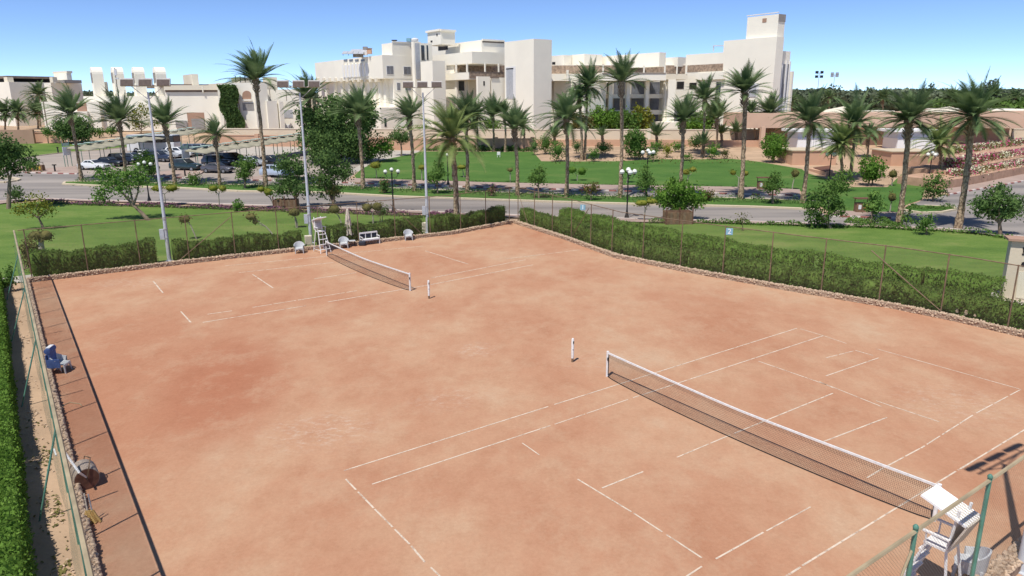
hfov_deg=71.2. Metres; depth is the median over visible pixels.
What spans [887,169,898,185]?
topiary tree
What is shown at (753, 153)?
ground
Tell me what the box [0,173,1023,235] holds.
road
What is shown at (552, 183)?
ground cover
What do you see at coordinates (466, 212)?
kerb
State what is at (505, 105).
date palm
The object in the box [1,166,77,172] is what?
pavement
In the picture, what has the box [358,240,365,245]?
equipment bag
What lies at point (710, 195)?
bush
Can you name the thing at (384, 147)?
leafy tree
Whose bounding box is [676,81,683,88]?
window
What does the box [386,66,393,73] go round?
window
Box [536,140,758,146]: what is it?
retaining wall
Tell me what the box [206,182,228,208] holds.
topiary tree
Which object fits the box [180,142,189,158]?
parking sign
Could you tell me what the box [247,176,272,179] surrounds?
pavement
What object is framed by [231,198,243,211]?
bush
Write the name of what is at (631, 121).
garden shrub
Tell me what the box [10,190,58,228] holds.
leafy tree
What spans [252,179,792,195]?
kerb
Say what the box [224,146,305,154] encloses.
path
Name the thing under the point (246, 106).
window
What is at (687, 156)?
bush
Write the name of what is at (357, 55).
solar panel
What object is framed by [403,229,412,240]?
plastic armchair
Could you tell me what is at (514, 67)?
window
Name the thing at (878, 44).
sky
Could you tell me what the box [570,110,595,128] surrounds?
garden shrub
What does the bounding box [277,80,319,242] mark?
floodlight pole
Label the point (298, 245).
plastic armchair
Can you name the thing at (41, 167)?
litter bins
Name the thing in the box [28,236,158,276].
hedge
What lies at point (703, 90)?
date palm
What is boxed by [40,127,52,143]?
topiary tree
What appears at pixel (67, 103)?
date palm
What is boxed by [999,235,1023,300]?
beige hut
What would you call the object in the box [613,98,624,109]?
window
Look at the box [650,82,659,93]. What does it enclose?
window
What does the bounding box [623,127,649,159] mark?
leafy tree
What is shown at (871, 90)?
tree
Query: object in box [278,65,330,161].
date palm
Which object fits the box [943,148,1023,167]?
flower row
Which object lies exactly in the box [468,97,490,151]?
date palm
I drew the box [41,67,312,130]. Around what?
hall building
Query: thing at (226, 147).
carport
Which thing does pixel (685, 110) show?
date palm
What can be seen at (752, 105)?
date palm
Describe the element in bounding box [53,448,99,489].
court roller
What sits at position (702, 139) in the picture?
date palm
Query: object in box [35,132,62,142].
boundary wall
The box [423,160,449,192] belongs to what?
leafy tree
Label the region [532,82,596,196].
date palm
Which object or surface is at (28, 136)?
boundary wall
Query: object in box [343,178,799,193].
pavement
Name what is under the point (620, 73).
date palm
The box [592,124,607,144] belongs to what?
date palm
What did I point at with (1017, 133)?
boundary wall
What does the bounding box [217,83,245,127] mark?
ivy
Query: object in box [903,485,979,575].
umpire chair
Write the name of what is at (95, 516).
broom
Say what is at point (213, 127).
date palm
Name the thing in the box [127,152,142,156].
parked car
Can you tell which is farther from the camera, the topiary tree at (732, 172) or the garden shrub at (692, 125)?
the garden shrub at (692, 125)
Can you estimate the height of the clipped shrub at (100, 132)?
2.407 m
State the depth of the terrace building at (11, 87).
181.92 m
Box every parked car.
[77,159,111,169]
[97,156,122,165]
[108,153,137,164]
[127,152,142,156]
[143,150,175,161]
[162,149,181,157]
[165,147,195,156]
[169,158,203,170]
[200,162,235,172]
[201,155,234,165]
[220,152,239,163]
[238,156,267,165]
[259,164,292,176]
[260,155,283,164]
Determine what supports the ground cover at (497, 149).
on the ground at (753, 153)
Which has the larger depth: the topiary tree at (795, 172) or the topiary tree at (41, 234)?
the topiary tree at (795, 172)
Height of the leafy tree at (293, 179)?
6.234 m
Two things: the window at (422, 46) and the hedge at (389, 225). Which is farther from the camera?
the window at (422, 46)
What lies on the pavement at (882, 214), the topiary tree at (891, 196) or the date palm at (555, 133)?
the topiary tree at (891, 196)
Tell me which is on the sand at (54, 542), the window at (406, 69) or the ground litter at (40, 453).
the ground litter at (40, 453)
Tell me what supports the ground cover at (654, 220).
on the lawn at (987, 247)
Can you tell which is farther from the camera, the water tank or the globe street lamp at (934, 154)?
the water tank
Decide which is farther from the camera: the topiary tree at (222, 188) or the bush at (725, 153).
the bush at (725, 153)
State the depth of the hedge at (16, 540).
19.46 m
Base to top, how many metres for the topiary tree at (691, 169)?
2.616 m
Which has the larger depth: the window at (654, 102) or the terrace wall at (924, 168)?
the window at (654, 102)
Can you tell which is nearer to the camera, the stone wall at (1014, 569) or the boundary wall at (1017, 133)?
the stone wall at (1014, 569)
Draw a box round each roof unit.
[363,47,367,54]
[366,48,371,53]
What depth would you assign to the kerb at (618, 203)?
78.56 m
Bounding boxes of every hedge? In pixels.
[0,273,38,575]
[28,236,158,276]
[171,228,302,260]
[316,215,424,244]
[427,204,505,232]
[518,207,1023,329]
[558,207,1007,297]
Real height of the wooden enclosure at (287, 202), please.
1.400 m
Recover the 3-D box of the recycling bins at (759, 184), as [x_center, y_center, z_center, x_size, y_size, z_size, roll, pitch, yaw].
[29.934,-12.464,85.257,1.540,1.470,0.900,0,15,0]
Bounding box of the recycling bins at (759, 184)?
[756,177,768,188]
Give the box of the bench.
[359,231,379,243]
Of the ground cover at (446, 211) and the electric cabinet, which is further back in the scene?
the ground cover at (446, 211)
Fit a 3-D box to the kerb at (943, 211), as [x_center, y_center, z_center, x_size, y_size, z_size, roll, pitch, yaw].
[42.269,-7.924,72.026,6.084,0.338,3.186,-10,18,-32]
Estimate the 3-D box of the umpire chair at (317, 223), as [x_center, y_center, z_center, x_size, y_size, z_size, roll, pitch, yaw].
[-14.287,-4.012,53.494,0.901,2.683,1.311,-13,19,-40]
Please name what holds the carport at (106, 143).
on the parking lot
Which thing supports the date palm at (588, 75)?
on the ground at (753, 153)
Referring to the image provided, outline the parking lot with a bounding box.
[12,143,389,181]
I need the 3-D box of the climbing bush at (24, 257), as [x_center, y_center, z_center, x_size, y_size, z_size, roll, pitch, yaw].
[-31.744,-2.147,47.429,2.056,3.115,1.637,0,15,0]
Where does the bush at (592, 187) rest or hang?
on the median strip at (582, 198)
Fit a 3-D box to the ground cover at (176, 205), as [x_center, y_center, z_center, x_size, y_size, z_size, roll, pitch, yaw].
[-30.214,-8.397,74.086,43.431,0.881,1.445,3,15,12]
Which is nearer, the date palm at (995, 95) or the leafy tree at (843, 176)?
the leafy tree at (843, 176)
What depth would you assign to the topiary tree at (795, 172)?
84.70 m
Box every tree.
[0,132,41,208]
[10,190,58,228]
[26,229,54,250]
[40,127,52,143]
[48,113,99,143]
[87,161,155,220]
[127,103,160,133]
[130,148,160,179]
[151,182,179,203]
[178,213,196,238]
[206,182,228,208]
[231,154,257,187]
[243,211,271,233]
[255,185,273,203]
[267,149,318,207]
[286,206,301,227]
[290,90,383,164]
[307,147,356,201]
[327,202,342,222]
[359,200,383,222]
[366,136,394,161]
[368,160,381,178]
[387,127,413,155]
[418,165,423,180]
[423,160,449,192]
[457,163,465,176]
[525,163,549,197]
[569,166,587,180]
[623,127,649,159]
[633,195,658,219]
[635,161,657,195]
[650,172,712,210]
[683,166,696,184]
[730,169,748,187]
[758,167,787,203]
[759,132,788,162]
[791,168,800,188]
[800,176,853,228]
[828,165,856,187]
[829,83,842,91]
[857,153,888,185]
[861,188,889,222]
[864,87,874,94]
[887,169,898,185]
[887,190,896,211]
[919,167,953,200]
[925,82,934,90]
[966,181,1023,233]
[982,78,998,90]
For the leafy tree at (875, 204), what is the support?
on the pavement at (507, 215)
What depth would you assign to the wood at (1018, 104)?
188.42 m
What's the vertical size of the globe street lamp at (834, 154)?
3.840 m
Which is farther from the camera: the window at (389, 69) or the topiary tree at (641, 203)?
the window at (389, 69)
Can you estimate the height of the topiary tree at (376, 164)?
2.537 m
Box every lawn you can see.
[0,201,430,277]
[9,143,126,157]
[354,151,924,211]
[642,223,1007,291]
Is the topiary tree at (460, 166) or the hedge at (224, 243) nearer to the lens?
the hedge at (224, 243)
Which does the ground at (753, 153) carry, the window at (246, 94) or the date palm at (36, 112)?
the date palm at (36, 112)
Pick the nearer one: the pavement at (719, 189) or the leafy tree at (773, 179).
the leafy tree at (773, 179)
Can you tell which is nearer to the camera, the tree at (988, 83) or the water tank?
the water tank
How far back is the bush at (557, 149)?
110.59 m
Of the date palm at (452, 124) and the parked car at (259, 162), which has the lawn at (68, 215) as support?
the date palm at (452, 124)
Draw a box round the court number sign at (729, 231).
[726,228,732,234]
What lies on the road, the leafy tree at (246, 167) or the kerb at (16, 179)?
the kerb at (16, 179)
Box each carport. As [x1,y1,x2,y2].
[66,127,205,166]
[184,133,307,169]
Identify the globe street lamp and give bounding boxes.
[137,161,151,200]
[383,168,399,211]
[446,154,449,183]
[620,167,636,217]
[641,149,654,195]
[825,151,837,180]
[926,151,938,173]
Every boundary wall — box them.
[0,130,35,143]
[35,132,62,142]
[217,134,534,150]
[1011,129,1023,137]
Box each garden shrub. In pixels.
[474,116,502,128]
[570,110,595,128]
[589,105,619,128]
[611,105,644,128]
[631,102,655,128]
[678,116,708,128]
[694,110,714,128]
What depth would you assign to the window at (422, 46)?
157.21 m
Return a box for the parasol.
[345,209,353,235]
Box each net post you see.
[427,280,429,298]
[571,338,573,361]
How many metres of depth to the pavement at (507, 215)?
70.54 m
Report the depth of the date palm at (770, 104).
130.46 m
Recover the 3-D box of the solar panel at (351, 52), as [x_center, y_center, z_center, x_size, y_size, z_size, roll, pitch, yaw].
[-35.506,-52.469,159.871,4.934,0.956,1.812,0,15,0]
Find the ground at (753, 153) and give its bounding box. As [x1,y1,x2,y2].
[0,102,1023,284]
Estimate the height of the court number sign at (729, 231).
0.420 m
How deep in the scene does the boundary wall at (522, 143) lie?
125.36 m
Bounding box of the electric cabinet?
[304,235,311,245]
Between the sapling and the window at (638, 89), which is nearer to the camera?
the sapling
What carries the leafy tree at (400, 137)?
on the lawn at (714, 173)
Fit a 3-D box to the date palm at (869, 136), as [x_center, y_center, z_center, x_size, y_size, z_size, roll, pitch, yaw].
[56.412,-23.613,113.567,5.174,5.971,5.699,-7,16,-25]
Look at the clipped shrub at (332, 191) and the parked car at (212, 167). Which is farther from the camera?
the parked car at (212, 167)
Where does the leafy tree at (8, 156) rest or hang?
on the lawn at (68, 215)
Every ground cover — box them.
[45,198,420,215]
[76,175,806,200]
[76,177,810,204]
[366,177,790,188]
[371,124,732,128]
[426,144,531,151]
[430,209,452,215]
[550,154,754,163]
[648,217,937,231]
[843,215,903,225]
[909,203,957,209]
[938,226,1012,238]
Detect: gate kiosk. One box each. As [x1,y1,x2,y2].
[781,128,833,147]
[877,128,936,148]
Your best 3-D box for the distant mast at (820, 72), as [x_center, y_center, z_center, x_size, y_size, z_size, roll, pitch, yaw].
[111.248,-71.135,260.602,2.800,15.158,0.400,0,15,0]
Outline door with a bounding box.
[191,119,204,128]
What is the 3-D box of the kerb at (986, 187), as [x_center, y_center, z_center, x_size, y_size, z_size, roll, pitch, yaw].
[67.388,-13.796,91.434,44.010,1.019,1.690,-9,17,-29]
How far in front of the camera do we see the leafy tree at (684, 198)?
66.29 m
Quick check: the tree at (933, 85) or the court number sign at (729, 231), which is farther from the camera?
the tree at (933, 85)
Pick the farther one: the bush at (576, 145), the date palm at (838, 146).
the bush at (576, 145)
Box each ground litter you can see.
[12,297,74,575]
[20,419,73,575]
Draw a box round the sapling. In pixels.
[735,212,752,227]
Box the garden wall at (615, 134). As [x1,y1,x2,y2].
[217,128,759,139]
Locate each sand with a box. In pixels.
[4,283,84,575]
[844,171,891,188]
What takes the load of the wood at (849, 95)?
on the ground at (753, 153)
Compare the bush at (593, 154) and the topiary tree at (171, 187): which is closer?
the topiary tree at (171, 187)
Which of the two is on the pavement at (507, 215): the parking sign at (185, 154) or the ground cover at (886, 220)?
the ground cover at (886, 220)
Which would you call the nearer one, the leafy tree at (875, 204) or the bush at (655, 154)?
the leafy tree at (875, 204)
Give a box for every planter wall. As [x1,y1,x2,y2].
[777,147,836,164]
[870,148,935,165]
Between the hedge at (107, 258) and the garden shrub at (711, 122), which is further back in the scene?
the garden shrub at (711, 122)
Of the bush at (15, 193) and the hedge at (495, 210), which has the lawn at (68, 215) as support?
the hedge at (495, 210)
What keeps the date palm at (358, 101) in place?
on the median strip at (582, 198)
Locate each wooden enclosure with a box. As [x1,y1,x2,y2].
[272,196,298,209]
[662,207,693,224]
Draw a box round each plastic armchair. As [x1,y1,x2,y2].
[44,344,71,373]
[294,241,303,253]
[338,236,348,247]
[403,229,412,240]
[951,546,991,575]
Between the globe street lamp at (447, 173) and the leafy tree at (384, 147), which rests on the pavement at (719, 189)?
the globe street lamp at (447, 173)
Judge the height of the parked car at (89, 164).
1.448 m
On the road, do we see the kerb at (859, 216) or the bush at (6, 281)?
the kerb at (859, 216)
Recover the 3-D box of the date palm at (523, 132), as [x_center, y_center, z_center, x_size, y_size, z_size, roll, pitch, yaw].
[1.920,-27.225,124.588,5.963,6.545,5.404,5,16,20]
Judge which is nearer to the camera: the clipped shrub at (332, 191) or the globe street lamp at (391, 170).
the globe street lamp at (391, 170)
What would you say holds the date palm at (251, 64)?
on the median strip at (582, 198)
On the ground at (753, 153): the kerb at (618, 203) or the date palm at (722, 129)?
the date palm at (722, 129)
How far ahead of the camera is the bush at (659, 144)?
123.02 m
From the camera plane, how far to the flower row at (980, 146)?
104.59 m
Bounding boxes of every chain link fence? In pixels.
[6,230,93,575]
[18,187,509,276]
[517,187,1023,328]
[846,455,1023,575]
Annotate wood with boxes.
[83,90,318,107]
[793,87,1023,94]
[793,88,1023,111]
[928,97,1023,108]
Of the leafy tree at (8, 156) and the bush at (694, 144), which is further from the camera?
the bush at (694, 144)
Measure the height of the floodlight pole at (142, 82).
12.498 m
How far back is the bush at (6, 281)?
42.63 m
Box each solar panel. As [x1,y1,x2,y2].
[342,51,364,55]
[351,49,363,56]
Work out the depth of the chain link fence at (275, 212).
51.62 m
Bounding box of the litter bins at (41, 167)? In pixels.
[29,162,45,170]
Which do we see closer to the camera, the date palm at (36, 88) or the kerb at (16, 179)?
the kerb at (16, 179)
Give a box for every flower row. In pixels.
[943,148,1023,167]
[945,137,1023,153]
[946,157,1023,177]
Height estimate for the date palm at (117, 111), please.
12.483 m
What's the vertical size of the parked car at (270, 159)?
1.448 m
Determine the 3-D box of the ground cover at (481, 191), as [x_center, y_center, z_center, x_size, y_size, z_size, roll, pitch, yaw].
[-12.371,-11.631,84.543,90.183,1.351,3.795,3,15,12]
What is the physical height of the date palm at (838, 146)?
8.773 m
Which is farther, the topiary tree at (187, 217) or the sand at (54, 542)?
the topiary tree at (187, 217)
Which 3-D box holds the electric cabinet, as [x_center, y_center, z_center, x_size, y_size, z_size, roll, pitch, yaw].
[-15.994,-3.743,56.208,0.610,0.780,0.400,-5,15,-17]
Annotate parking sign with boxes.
[61,140,72,166]
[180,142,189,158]
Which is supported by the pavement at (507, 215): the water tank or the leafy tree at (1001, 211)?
the leafy tree at (1001, 211)
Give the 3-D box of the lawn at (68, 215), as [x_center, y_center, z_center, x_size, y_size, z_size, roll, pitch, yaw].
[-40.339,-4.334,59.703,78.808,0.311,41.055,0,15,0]
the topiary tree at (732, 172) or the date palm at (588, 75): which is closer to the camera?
the topiary tree at (732, 172)
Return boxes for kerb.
[0,176,20,182]
[9,172,77,173]
[12,198,1019,235]
[24,147,126,158]
[62,183,819,210]
[63,181,813,200]
[247,179,799,195]
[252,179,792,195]
[832,215,895,218]
[840,215,890,218]
[904,205,957,213]
[942,180,1023,196]
[947,181,1020,195]
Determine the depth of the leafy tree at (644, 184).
78.73 m
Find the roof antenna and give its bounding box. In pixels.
[114,68,118,90]
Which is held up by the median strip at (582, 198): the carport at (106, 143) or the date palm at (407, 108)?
the date palm at (407, 108)
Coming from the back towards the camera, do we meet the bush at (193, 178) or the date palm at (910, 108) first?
the bush at (193, 178)
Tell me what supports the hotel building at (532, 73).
on the ground at (753, 153)
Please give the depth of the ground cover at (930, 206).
71.96 m
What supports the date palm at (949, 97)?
on the ground at (753, 153)
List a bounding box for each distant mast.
[815,71,823,88]
[830,72,838,84]
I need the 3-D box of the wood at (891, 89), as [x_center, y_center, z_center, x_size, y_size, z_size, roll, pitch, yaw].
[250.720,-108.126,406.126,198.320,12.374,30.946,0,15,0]
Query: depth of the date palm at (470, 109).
80.63 m
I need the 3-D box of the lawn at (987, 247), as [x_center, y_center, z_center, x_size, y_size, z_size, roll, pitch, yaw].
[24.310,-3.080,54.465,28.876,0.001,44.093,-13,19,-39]
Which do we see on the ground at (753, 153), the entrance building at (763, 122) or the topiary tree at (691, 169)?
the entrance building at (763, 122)
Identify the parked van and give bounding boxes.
[182,143,213,155]
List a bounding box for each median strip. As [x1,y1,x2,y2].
[66,181,807,206]
[907,205,951,211]
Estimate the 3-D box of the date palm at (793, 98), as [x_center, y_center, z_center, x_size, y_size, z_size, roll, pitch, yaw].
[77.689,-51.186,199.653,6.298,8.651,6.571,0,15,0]
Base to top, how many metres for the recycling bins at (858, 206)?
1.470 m
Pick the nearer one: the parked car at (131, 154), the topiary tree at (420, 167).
the topiary tree at (420, 167)
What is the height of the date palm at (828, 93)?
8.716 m
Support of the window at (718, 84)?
in the hotel building at (532, 73)
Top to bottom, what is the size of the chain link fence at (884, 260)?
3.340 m
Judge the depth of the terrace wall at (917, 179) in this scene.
89.34 m
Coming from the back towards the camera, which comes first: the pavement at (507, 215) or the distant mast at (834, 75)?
the distant mast at (834, 75)
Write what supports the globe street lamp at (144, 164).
on the pavement at (507, 215)
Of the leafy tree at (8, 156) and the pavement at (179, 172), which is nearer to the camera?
the leafy tree at (8, 156)
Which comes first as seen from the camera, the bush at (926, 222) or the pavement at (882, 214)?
the bush at (926, 222)
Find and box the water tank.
[411,37,418,41]
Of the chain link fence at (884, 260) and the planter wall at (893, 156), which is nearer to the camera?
the chain link fence at (884, 260)
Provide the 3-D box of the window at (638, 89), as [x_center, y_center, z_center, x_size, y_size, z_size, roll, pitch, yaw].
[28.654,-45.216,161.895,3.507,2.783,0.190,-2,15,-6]
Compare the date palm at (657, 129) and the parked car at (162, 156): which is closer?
the parked car at (162, 156)
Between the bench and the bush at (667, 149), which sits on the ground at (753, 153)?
the bush at (667, 149)
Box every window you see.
[242,91,250,98]
[242,103,253,110]
[284,109,292,117]
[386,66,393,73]
[396,82,400,89]
[403,66,410,74]
[421,45,424,59]
[458,81,464,90]
[505,66,515,98]
[613,82,625,93]
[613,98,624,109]
[631,82,644,93]
[631,98,643,109]
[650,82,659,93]
[650,98,658,109]
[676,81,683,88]
[689,83,696,88]
[715,82,720,93]
[780,64,785,98]
[784,64,788,101]
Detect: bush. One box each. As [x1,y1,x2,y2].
[0,262,19,291]
[3,184,26,200]
[13,232,41,272]
[183,171,202,185]
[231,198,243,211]
[376,205,390,221]
[378,179,391,192]
[486,183,495,194]
[529,137,539,154]
[537,135,555,153]
[548,139,569,160]
[571,140,580,153]
[579,181,600,199]
[586,148,600,161]
[595,140,613,154]
[646,146,658,161]
[649,139,663,149]
[661,142,673,157]
[671,140,686,151]
[684,152,693,159]
[688,135,701,149]
[701,187,717,199]
[706,142,720,159]
[720,148,729,158]
[898,200,917,225]
[913,211,937,234]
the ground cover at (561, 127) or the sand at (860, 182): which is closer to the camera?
the sand at (860, 182)
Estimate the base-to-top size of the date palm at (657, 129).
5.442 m
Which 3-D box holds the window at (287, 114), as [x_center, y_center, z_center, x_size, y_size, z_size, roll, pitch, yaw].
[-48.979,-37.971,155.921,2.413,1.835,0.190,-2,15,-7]
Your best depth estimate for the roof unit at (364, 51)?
160.26 m
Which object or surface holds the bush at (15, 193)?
on the pavement at (507, 215)
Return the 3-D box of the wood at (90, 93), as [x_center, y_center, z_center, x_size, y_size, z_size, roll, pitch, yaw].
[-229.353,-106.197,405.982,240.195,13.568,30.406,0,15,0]
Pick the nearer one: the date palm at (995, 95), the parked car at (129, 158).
the parked car at (129, 158)
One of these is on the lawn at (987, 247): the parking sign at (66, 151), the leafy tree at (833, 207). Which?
the leafy tree at (833, 207)
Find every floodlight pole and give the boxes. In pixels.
[120,78,171,261]
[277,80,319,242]
[403,81,441,232]
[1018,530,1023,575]
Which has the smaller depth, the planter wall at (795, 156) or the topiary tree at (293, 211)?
the topiary tree at (293, 211)
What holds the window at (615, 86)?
in the hotel building at (532, 73)
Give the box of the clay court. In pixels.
[31,223,1023,575]
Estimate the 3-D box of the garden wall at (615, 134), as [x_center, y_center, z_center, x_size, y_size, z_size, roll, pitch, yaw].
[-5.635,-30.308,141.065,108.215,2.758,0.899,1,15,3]
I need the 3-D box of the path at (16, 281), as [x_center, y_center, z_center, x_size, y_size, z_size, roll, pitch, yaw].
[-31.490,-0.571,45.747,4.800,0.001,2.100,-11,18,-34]
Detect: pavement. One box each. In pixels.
[0,198,1015,235]
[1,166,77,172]
[147,169,202,176]
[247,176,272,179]
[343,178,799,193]
[835,210,896,216]
[944,174,1023,192]
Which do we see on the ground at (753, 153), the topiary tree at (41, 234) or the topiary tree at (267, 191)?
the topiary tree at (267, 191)
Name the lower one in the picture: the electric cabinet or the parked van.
the electric cabinet
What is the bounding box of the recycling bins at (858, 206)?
[853,197,869,211]
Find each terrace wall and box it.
[897,165,1023,188]
[902,155,1023,174]
[908,143,1023,166]
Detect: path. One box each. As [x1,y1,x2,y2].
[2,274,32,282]
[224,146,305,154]
[353,150,420,170]
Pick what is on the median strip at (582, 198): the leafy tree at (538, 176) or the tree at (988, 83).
the leafy tree at (538, 176)
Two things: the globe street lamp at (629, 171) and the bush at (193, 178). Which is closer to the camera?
the globe street lamp at (629, 171)
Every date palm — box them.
[0,97,24,129]
[0,98,38,129]
[20,78,52,126]
[21,94,47,128]
[32,82,93,180]
[82,86,149,170]
[134,92,197,184]
[186,110,239,184]
[213,40,288,186]
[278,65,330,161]
[321,79,385,188]
[376,88,434,190]
[404,99,494,214]
[438,88,496,192]
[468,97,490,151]
[478,90,510,151]
[487,94,536,194]
[497,99,511,151]
[509,116,535,137]
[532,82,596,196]
[543,124,564,144]
[560,75,597,160]
[563,55,611,159]
[591,48,653,197]
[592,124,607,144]
[646,120,670,147]
[658,89,707,182]
[679,71,726,154]
[690,129,711,157]
[698,89,736,145]
[707,59,778,199]
[713,119,732,146]
[727,116,741,139]
[733,100,766,139]
[750,89,791,139]
[770,83,841,202]
[791,90,799,111]
[810,115,864,180]
[820,83,887,178]
[820,88,838,108]
[852,122,886,157]
[863,78,952,222]
[869,86,893,109]
[910,115,964,168]
[920,68,1022,228]
[937,84,961,107]
[984,80,1007,104]
[998,86,1023,105]
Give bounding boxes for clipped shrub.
[94,127,104,137]
[105,126,118,136]
[324,184,340,205]
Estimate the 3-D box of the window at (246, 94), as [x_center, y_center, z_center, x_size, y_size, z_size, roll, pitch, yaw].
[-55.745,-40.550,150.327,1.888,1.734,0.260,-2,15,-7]
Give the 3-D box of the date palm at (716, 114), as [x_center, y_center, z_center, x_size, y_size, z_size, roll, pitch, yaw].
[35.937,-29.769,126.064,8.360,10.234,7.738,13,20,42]
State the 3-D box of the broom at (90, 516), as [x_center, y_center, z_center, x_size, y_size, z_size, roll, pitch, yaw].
[-11.365,5.928,19.205,0.384,0.844,0.183,0,15,0]
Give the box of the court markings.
[153,246,1023,575]
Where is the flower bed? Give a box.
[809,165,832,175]
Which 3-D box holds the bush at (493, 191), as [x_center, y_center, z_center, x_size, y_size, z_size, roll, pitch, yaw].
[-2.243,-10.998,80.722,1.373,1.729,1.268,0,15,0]
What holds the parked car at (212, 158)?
on the parking lot
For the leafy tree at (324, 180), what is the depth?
74.23 m
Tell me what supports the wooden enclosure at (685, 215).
on the lawn at (987, 247)
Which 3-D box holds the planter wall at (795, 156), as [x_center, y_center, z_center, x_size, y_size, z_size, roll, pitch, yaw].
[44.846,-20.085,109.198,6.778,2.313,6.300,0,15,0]
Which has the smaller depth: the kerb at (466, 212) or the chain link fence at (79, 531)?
the chain link fence at (79, 531)
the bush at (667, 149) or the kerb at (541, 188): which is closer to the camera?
the kerb at (541, 188)
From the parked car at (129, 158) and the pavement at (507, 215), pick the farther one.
the parked car at (129, 158)
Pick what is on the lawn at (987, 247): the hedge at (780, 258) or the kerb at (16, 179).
the hedge at (780, 258)
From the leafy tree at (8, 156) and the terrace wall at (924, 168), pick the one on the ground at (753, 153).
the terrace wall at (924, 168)
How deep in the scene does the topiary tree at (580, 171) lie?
92.49 m
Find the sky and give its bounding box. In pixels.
[0,0,1023,92]
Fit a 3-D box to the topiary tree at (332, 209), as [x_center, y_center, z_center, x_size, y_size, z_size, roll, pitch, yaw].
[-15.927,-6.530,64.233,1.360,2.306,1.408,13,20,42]
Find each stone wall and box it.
[26,220,512,281]
[26,278,102,575]
[513,220,1023,337]
[975,536,1023,575]
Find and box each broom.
[83,493,96,523]
[87,494,101,522]
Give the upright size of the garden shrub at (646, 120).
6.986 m
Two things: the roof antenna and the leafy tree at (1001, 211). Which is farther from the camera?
the roof antenna
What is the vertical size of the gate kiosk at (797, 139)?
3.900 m
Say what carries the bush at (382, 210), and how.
on the lawn at (68, 215)
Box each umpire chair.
[312,216,330,253]
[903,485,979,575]
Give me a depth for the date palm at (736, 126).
129.48 m
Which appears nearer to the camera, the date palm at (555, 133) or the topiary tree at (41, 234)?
the topiary tree at (41, 234)
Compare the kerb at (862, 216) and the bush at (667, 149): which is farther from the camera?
the bush at (667, 149)
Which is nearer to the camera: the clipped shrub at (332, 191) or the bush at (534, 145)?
the clipped shrub at (332, 191)
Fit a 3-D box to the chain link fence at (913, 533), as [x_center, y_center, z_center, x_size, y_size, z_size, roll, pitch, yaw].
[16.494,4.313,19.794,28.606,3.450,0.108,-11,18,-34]
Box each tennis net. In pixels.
[325,241,410,290]
[606,351,941,521]
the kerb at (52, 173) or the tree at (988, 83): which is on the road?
the kerb at (52, 173)
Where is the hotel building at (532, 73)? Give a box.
[315,12,793,128]
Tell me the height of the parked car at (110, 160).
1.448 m
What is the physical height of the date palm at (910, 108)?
12.695 m
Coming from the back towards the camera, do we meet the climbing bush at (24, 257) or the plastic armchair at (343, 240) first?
the plastic armchair at (343, 240)
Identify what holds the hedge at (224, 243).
on the lawn at (68, 215)
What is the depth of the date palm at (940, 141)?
91.29 m
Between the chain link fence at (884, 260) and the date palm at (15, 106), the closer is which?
the chain link fence at (884, 260)
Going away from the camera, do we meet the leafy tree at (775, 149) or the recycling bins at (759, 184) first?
the recycling bins at (759, 184)
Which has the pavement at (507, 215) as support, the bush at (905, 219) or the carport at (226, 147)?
the bush at (905, 219)
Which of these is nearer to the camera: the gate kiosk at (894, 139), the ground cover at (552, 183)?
the ground cover at (552, 183)
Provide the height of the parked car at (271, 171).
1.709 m
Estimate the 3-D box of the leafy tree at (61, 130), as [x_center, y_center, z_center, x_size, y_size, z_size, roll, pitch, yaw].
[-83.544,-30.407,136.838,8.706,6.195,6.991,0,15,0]
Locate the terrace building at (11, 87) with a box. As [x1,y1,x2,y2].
[0,71,83,125]
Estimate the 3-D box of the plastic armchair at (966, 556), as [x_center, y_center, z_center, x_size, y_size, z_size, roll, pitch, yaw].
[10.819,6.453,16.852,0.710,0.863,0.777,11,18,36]
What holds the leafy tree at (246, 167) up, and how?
on the median strip at (582, 198)
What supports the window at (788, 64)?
in the hotel building at (532, 73)
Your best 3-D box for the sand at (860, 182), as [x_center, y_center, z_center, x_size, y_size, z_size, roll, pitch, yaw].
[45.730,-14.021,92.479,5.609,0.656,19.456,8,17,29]
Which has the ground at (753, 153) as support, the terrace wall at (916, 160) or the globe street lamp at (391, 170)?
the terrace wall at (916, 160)
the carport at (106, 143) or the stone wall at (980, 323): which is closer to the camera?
the stone wall at (980, 323)
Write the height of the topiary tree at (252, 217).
2.523 m
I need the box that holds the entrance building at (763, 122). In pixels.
[723,106,1023,147]
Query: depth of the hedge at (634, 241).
42.44 m
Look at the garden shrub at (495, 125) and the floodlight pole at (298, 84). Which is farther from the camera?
the garden shrub at (495, 125)
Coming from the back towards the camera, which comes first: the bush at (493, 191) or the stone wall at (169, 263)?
the bush at (493, 191)
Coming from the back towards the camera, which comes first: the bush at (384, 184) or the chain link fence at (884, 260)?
the bush at (384, 184)
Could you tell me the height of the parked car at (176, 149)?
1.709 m
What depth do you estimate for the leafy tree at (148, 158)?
92.47 m
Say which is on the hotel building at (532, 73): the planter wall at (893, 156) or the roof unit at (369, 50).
the roof unit at (369, 50)
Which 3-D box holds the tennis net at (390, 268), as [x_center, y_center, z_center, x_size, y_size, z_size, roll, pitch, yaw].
[-9.956,-1.579,47.330,0.469,1.160,12.817,-11,18,-35]

